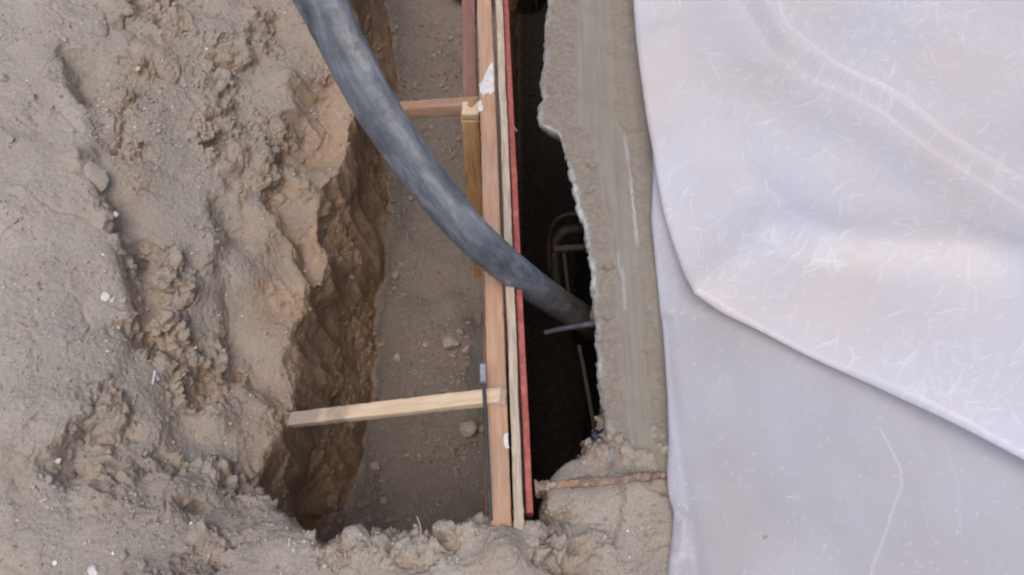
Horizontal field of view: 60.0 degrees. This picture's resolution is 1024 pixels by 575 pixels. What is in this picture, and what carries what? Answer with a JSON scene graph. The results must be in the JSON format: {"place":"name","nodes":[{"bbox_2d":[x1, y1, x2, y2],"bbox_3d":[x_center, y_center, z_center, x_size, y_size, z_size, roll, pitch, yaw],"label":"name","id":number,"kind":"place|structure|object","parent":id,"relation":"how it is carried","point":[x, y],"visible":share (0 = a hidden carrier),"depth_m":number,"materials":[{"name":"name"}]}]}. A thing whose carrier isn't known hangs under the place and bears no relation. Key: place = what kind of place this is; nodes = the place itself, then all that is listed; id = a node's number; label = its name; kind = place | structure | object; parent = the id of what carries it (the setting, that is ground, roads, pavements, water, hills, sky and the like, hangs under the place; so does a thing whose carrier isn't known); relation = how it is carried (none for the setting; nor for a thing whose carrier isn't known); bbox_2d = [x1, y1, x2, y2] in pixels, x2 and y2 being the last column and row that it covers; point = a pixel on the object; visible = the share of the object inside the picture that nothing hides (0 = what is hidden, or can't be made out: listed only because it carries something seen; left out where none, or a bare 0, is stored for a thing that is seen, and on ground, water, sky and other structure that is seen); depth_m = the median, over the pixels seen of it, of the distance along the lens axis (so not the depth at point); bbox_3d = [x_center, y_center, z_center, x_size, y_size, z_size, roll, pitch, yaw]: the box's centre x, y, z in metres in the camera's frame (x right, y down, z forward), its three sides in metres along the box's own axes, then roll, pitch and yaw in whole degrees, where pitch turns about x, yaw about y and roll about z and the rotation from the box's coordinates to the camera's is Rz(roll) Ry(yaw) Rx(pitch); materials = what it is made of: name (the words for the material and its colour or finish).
{"place":"outdoors","nodes":[
{"label":"outdoors","id":0,"kind":"place"},
{"bbox_2d":[0,0,767,574],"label":"ground","id":1,"kind":"structure","parent":0,"point":[296,464],"depth_m":2.44,"materials":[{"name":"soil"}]},
{"bbox_2d":[0,73,8,81],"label":"stone","id":2,"kind":"object","parent":1,"relation":"on","point":[4,77],"visible":1,"depth_m":2.37,"materials":[{"name":"white stone"}]},
{"bbox_2d":[7,135,13,143],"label":"stone","id":3,"kind":"object","parent":1,"relation":"on","point":[10,139],"visible":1,"depth_m":2.27,"materials":[{"name":"white stone"}]},
{"bbox_2d":[11,218,18,223],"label":"stone","id":4,"kind":"object","parent":1,"relation":"on","point":[13,221],"visible":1,"depth_m":2.16,"materials":[{"name":"white stone"}]},
{"bbox_2d":[26,94,36,101],"bbox_3d":[-1.274,-0.505,2.356,0.020,0.020,0.027,9,62,5],"label":"stone","id":5,"kind":"object","parent":1,"relation":"on","point":[32,98],"visible":1,"depth_m":2.35,"materials":[{"name":"white stone"}]},
{"bbox_2d":[44,475,52,482],"bbox_3d":[-0.985,0.407,1.884,0.016,0.011,0.021,-37,58,-23],"label":"stone","id":6,"kind":"object","parent":1,"relation":"on","point":[48,478],"visible":1,"depth_m":1.88,"materials":[{"name":"grey stone"}]},
{"bbox_2d":[55,458,61,463],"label":"stone","id":7,"kind":"object","parent":1,"relation":"on","point":[58,460],"visible":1,"depth_m":1.93,"materials":[{"name":"white stone"}]},
{"bbox_2d":[87,565,98,574],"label":"stone","id":8,"kind":"object","parent":1,"relation":"on","point":[92,569],"visible":1,"depth_m":1.79,"materials":[{"name":"white stone"}]},
{"bbox_2d":[84,161,108,191],"bbox_3d":[-1.085,-0.289,2.310,0.059,0.050,0.092,-26,72,-24],"label":"soil clod","id":9,"kind":"object","parent":1,"relation":"on","point":[96,175],"visible":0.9,"depth_m":2.30,"materials":[{"name":"beige soil"}]},
{"bbox_2d":[101,292,110,300],"bbox_3d":[-0.984,0.023,2.148,0.023,0.012,0.022,35,62,8],"label":"stone","id":10,"kind":"object","parent":1,"relation":"on","point":[105,296],"visible":1,"depth_m":2.14,"materials":[{"name":"white stone"}]},
{"bbox_2d":[120,549,127,559],"bbox_3d":[-0.794,0.547,1.817,0.015,0.012,0.023,0,50,2],"label":"stone","id":11,"kind":"object","parent":1,"relation":"on","point":[124,554],"visible":1,"depth_m":1.81,"materials":[{"name":"grey stone"}]},
{"bbox_2d":[151,370,159,383],"bbox_3d":[-0.850,0.214,2.116,0.016,0.014,0.038,-4,62,-2],"label":"metal clip","id":12,"kind":"object","parent":1,"relation":"on","point":[155,374],"visible":1,"depth_m":2.11,"materials":[{"name":"silver metal"}]},
{"bbox_2d":[369,461,379,469],"bbox_3d":[-0.456,0.593,2.948,0.037,0.020,0.030,-3,62,-2],"label":"stone","id":13,"kind":"object","parent":1,"relation":"on","point":[375,465],"visible":1,"depth_m":2.94,"materials":[{"name":"brown stone"}]},
{"bbox_2d":[393,353,399,360],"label":"stone","id":14,"kind":"object","parent":1,"relation":"on","point":[396,356],"visible":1,"depth_m":3.15,"materials":[{"name":"beige stone"}]},
{"bbox_2d":[421,342,427,347],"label":"stone","id":15,"kind":"object","parent":1,"relation":"on","point":[424,344],"visible":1,"depth_m":3.16,"materials":[{"name":"beige stone"}]},
{"bbox_2d":[443,336,458,348],"bbox_3d":[-0.217,0.196,3.128,0.053,0.040,0.059,-31,56,-21],"label":"stone","id":16,"kind":"object","parent":1,"relation":"on","point":[450,342],"visible":1,"depth_m":3.12,"materials":[{"name":"beige stone"}]},
{"bbox_2d":[462,345,469,353],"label":"stone","id":17,"kind":"object","parent":1,"relation":"on","point":[465,350],"visible":0.86,"depth_m":3.13,"materials":[{"name":"beige stone"}]},
{"bbox_2d":[459,420,477,436],"bbox_3d":[-0.146,0.478,2.986,0.062,0.040,0.053,-12,52,-2],"label":"stone","id":18,"kind":"object","parent":1,"relation":"on","point":[468,429],"visible":1,"depth_m":2.97,"materials":[{"name":"beige stone"}]},
{"bbox_2d":[463,310,483,417],"bbox_3d":[-0.102,0.268,3.066,0.131,0.017,0.474,0,62,0],"label":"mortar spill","id":19,"kind":"object","parent":1,"relation":"on","point":[471,376],"visible":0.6,"depth_m":3.06,"materials":[{"name":"grey concrete"}]},
{"bbox_2d":[462,0,532,529],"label":"formwork panel","id":20,"kind":"object","parent":1,"relation":"on","point":[494,360],"visible":0.87,"depth_m":2.21,"materials":[{"name":"brown wood"}]},
{"bbox_2d":[288,386,505,427],"bbox_3d":[-0.293,0.292,2.133,0.638,0.028,0.038,-11,57,30],"label":"timber brace","id":21,"kind":"object","parent":20,"relation":"attached to","point":[471,399],"visible":0.99,"depth_m":2.11,"materials":[{"name":"brown wood"}]},
{"bbox_2d":[294,0,595,340],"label":"concrete hose","id":22,"kind":"object","parent":20,"relation":"on","point":[392,132],"visible":0.91,"depth_m":1.71,"materials":[{"name":"rubber"}]},
{"bbox_2d":[461,102,482,277],"bbox_3d":[-0.117,-0.265,2.918,0.052,1.006,0.052,0,62,0],"label":"timber stake","id":23,"kind":"object","parent":20,"relation":"attached to","point":[470,117],"visible":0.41,"depth_m":2.64,"materials":[{"name":"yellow wood"}]},
{"bbox_2d":[400,96,479,117],"bbox_3d":[-0.294,-0.546,2.715,0.609,0.040,0.044,10,54,49],"label":"timber crosspiece","id":24,"kind":"object","parent":23,"relation":"attached to","point":[446,107],"visible":0.52,"depth_m":2.61,"materials":[{"name":"brown wood"}]},
{"bbox_2d":[480,363,491,520],"bbox_3d":[-0.057,0.330,1.920,0.014,0.040,0.341,-3,62,-1],"label":"steel band","id":25,"kind":"object","parent":20,"relation":"on","point":[483,374],"visible":1,"depth_m":1.93,"materials":[{"name":"grey paint"}]},
{"bbox_2d":[562,252,569,292],"bbox_3d":[0.175,-0.007,2.806,0.014,0.112,0.218,-6,62,-3],"label":"steel rod","id":26,"kind":"object","parent":1,"relation":"on","point":[565,266],"visible":0.49,"depth_m":2.79,"materials":[{"name":"brown metal"}]},
{"bbox_2d":[550,223,583,286],"bbox_3d":[0.162,-0.092,2.910,0.094,0.183,0.228,21,64,11],"label":"black pipe","id":27,"kind":"object","parent":1,"relation":"on","point":[561,234],"visible":0.77,"depth_m":2.87,"materials":[{"name":"plastic"}]},
{"bbox_2d":[546,211,577,270],"bbox_3d":[0.151,-0.162,2.847,0.072,0.184,0.156,40,69,19],"label":"bent cable","id":28,"kind":"object","parent":27,"relation":"attached to","point":[557,219],"visible":0.88,"depth_m":2.83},
{"bbox_2d":[554,244,585,252],"bbox_3d":[0.188,-0.123,2.789,0.113,0.020,0.018,-4,62,-2],"label":"wood scrap","id":29,"kind":"object","parent":27,"relation":"on","point":[569,248],"visible":0.82,"depth_m":2.78,"materials":[{"name":"brown wood"}]},
{"bbox_2d":[577,344,595,429],"bbox_3d":[0.219,0.303,2.573,0.019,0.035,0.294,-6,62,-3],"label":"long rod","id":30,"kind":"object","parent":1,"relation":"on","point":[587,388],"visible":0.83,"depth_m":2.59,"materials":[{"name":"brown metal"}]},
{"bbox_2d":[591,428,602,441],"bbox_3d":[0.206,0.347,2.073,0.043,0.018,0.038,0,62,0],"label":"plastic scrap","id":31,"kind":"object","parent":1,"relation":"on","point":[595,436],"visible":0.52,"depth_m":2.07,"materials":[{"name":"blue plastic"}]},
{"bbox_2d":[534,471,666,493],"bbox_3d":[0.193,0.414,1.893,0.291,0.065,0.031,-5,62,-3],"label":"rusty rebar","id":32,"kind":"object","parent":1,"relation":"on","point":[584,482],"visible":1,"depth_m":1.87,"materials":[{"name":"brown metal"}]},
{"bbox_2d":[537,0,668,474],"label":"concrete foundation","id":33,"kind":"object","parent":1,"relation":"on","point":[591,117],"visible":0.43,"depth_m":2.29,"materials":[{"name":"grey concrete"}]},
{"bbox_2d":[544,320,595,334],"bbox_3d":[0.154,0.098,2.168,0.150,0.076,0.021,0,62,0],"label":"steel peg","id":34,"kind":"object","parent":33,"relation":"attached to","point":[585,324],"visible":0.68,"depth_m":2.16,"materials":[{"name":"grey metal"}]},
{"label":"surrounding ground","id":35,"kind":"structure","parent":0,"visible":0},
{"bbox_2d":[634,0,1023,574],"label":"plastic sheet","id":36,"kind":"object","parent":35,"relation":"on","point":[837,216],"visible":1,"depth_m":2.02,"materials":[{"name":"white plastic"}]}
]}

